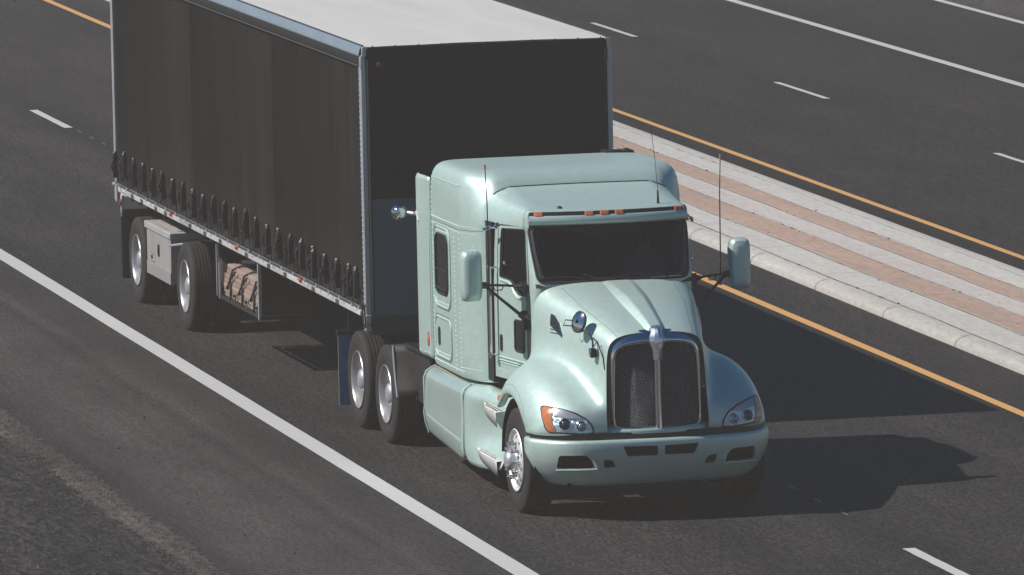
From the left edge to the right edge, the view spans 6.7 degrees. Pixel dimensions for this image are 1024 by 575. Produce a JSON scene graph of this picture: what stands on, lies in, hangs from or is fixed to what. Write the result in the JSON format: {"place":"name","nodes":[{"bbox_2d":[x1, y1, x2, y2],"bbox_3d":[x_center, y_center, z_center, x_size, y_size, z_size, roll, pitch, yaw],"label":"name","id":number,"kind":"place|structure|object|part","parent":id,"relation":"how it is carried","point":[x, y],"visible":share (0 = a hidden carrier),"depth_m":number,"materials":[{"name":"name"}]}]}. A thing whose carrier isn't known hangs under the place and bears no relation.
{"place":"outdoors","nodes":[
{"label":"outdoors","id":0,"kind":"place"},
{"bbox_2d":[0,436,196,574],"bbox_3d":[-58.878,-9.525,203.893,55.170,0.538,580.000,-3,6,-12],"label":"roadside verge","id":1,"kind":"structure","parent":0,"point":[29,473],"depth_m":83.70,"materials":[{"name":"grey gravel"}]},
{"bbox_2d":[0,410,229,574],"bbox_3d":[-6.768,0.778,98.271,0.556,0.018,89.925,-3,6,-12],"label":"grit strip","id":2,"kind":"object","parent":1,"relation":"on","point":[115,512],"visible":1,"depth_m":85.93,"materials":[{"name":"grey gravel"}]},
{"bbox_2d":[0,410,233,574],"bbox_3d":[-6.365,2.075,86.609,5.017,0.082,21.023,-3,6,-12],"label":"loose gravel","id":3,"kind":"structure","parent":0,"point":[88,486],"depth_m":85.53,"materials":[{"name":"grey gravel"}]},
{"bbox_2d":[0,0,1023,574],"bbox_3d":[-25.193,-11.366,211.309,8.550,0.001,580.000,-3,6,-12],"label":"road","id":4,"kind":"structure","parent":0,"point":[890,458],"depth_m":91.92,"materials":[{"name":"grey asphalt"}]},
{"bbox_2d":[30,110,72,127],"bbox_3d":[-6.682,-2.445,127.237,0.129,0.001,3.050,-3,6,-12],"label":"lane marking","id":5,"kind":"object","parent":4,"relation":"on","point":[50,118],"visible":1,"depth_m":127.19,"materials":[{"name":"white paint"}]},
{"bbox_2d":[0,260,513,574],"bbox_3d":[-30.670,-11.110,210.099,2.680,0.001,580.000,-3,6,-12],"label":"road shoulder","id":6,"kind":"object","parent":4,"relation":"attached to","point":[223,458],"depth_m":88.83},
{"bbox_2d":[39,380,379,564],"bbox_3d":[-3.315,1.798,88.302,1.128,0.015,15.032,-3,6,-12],"label":"grit specks","id":7,"kind":"object","parent":6,"relation":"on","point":[159,461],"visible":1,"depth_m":89.30,"materials":[{"name":"black stone"}]},
{"bbox_2d":[0,249,538,574],"bbox_3d":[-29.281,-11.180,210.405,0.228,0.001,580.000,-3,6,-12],"label":"edge line","id":8,"kind":"object","parent":6,"relation":"on","point":[464,536],"visible":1,"depth_m":91.26,"materials":[{"name":"white paint"}]},
{"bbox_2d":[110,0,612,337],"bbox_3d":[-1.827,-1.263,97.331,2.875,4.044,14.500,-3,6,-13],"label":"curtain trailer","id":9,"kind":"object","parent":4,"relation":"on","point":[291,148],"visible":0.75,"depth_m":93.18,"materials":[{"name":"fabric"}]},
{"bbox_2d":[224,263,261,314],"bbox_3d":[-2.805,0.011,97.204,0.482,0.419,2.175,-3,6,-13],"label":"board bundle","id":10,"kind":"object","parent":9,"relation":"in","point":[240,284],"visible":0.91,"depth_m":97.34,"materials":[{"name":"wood"}]},
{"bbox_2d":[44,0,1023,416],"bbox_3d":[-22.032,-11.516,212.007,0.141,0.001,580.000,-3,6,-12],"label":"median line","id":11,"kind":"object","parent":4,"relation":"on","point":[882,354],"visible":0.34,"depth_m":97.98,"materials":[{"name":"yellow paint"}]},
{"bbox_2d":[336,127,768,511],"bbox_3d":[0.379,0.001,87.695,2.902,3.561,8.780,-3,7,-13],"label":"truck tractor","id":12,"kind":"object","parent":4,"relation":"on","point":[557,344],"visible":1,"depth_m":85.08,"materials":[{"name":"green"}]},
{"bbox_3d":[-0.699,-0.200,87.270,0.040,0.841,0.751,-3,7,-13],"label":"sleeper window","id":13,"kind":"part","parent":12,"relation":"part of","materials":[{"name":"black glass"}]},
{"bbox_3d":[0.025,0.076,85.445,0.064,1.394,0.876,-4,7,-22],"label":"door","id":14,"kind":"part","parent":12,"relation":"part of","materials":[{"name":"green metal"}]},
{"bbox_3d":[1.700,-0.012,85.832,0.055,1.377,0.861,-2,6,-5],"label":"door","id":15,"kind":"part","parent":12,"relation":"part of","materials":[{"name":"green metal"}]},
{"bbox_2d":[106,0,1023,374],"bbox_3d":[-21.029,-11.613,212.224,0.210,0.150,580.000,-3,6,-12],"label":"kerb","id":16,"kind":"structure","parent":4,"relation":"on","point":[896,312],"depth_m":100.68,"materials":[{"name":"concrete"}]},
{"bbox_2d":[689,228,966,346],"bbox_3d":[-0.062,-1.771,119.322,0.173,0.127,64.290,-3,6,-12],"label":"kerb joint","id":17,"kind":"object","parent":16,"relation":"on","point":[828,278],"visible":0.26,"depth_m":102.99,"materials":[{"name":"grey concrete"}]},
{"bbox_2d":[902,548,968,574],"bbox_3d":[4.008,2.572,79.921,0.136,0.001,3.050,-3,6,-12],"label":"lane marking","id":18,"kind":"object","parent":4,"relation":"on","point":[935,561],"visible":1,"depth_m":80.49,"materials":[{"name":"white paint"}]},
{"bbox_2d":[498,0,1023,269],"bbox_3d":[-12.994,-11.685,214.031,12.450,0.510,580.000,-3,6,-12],"label":"road","id":19,"kind":"structure","parent":0,"point":[915,136],"depth_m":130.41,"materials":[{"name":"grey asphalt"}]},
{"bbox_2d":[592,23,637,36],"bbox_3d":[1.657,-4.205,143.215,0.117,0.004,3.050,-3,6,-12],"label":"lane marking","id":20,"kind":"object","parent":19,"relation":"on","point":[616,30],"visible":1,"depth_m":143.02,"materials":[{"name":"white paint"}]},
{"bbox_2d":[774,82,830,98],"bbox_3d":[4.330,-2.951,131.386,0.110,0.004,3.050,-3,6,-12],"label":"lane marking","id":21,"kind":"object","parent":19,"relation":"on","point":[802,90],"visible":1,"depth_m":131.33,"materials":[{"name":"white paint"}]},
{"bbox_2d":[613,120,1023,274],"bbox_3d":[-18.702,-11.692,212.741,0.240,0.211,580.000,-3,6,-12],"label":"kerb","id":22,"kind":"structure","parent":19,"relation":"on","point":[944,243],"depth_m":111.82,"materials":[{"name":"concrete"}]},
{"bbox_2d":[613,108,1023,258],"bbox_3d":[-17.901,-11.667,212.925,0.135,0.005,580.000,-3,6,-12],"label":"median line","id":23,"kind":"object","parent":19,"relation":"on","point":[835,189],"visible":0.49,"depth_m":115.39,"materials":[{"name":"yellow paint"}]},
{"bbox_2d":[727,0,1023,86],"bbox_3d":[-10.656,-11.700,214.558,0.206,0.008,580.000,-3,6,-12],"label":"lane line","id":24,"kind":"object","parent":19,"relation":"on","point":[887,45],"visible":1,"depth_m":141.01,"materials":[{"name":"white paint"}]},
{"bbox_2d":[935,0,1023,23],"bbox_3d":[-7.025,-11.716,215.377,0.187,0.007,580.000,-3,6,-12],"label":"edge line","id":25,"kind":"object","parent":19,"relation":"on","point":[984,12],"visible":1,"depth_m":149.04,"materials":[{"name":"white paint"}]},
{"bbox_2d":[994,153,1023,162],"bbox_3d":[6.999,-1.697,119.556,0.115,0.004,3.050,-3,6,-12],"label":"lane marking","id":26,"kind":"object","parent":19,"relation":"on","point":[1009,157],"visible":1,"depth_m":120.35,"materials":[{"name":"white paint"}]},
{"bbox_2d":[613,124,1023,288],"bbox_3d":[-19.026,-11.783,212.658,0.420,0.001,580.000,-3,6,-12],"label":"median pavement","id":27,"kind":"structure","parent":0,"point":[981,266],"depth_m":110.78,"materials":[{"name":"concrete"}]},
{"bbox_2d":[613,147,1023,317],"bbox_3d":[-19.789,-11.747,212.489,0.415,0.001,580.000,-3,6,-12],"label":"median pavement","id":28,"kind":"structure","parent":0,"point":[957,284],"depth_m":106.39,"materials":[{"name":"concrete"}]},
{"bbox_2d":[613,136,1023,301],"bbox_3d":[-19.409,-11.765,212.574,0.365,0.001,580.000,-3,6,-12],"label":"median pavement","id":29,"kind":"structure","parent":0,"point":[974,277],"depth_m":108.88,"materials":[{"name":"beige concrete"}]},
{"bbox_2d":[678,185,1023,334],"bbox_3d":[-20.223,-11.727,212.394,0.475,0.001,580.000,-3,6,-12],"label":"median pavement","id":30,"kind":"structure","parent":0,"point":[954,299],"depth_m":104.64,"materials":[{"name":"beige concrete"}]},
{"bbox_2d":[613,124,1023,354],"bbox_3d":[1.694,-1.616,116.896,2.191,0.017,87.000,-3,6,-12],"label":"joint debris","id":31,"kind":"object","parent":30,"relation":"on","point":[844,248],"visible":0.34,"depth_m":105.83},
{"bbox_2d":[615,146,1022,334],"bbox_3d":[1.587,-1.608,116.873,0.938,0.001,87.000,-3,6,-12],"label":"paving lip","id":32,"kind":"object","parent":30,"relation":"on","point":[847,265],"visible":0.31,"depth_m":105.46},
{"bbox_2d":[680,201,1023,353],"bbox_3d":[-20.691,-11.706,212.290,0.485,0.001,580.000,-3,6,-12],"label":"median pavement","id":33,"kind":"structure","parent":0,"point":[987,330],"depth_m":102.51,"materials":[{"name":"concrete"}]},
{"bbox_2d":[945,0,1023,20],"bbox_3d":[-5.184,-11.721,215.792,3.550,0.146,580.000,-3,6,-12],"label":"shoulder","id":34,"kind":"object","parent":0,"point":[1013,9],"depth_m":150.45}
]}

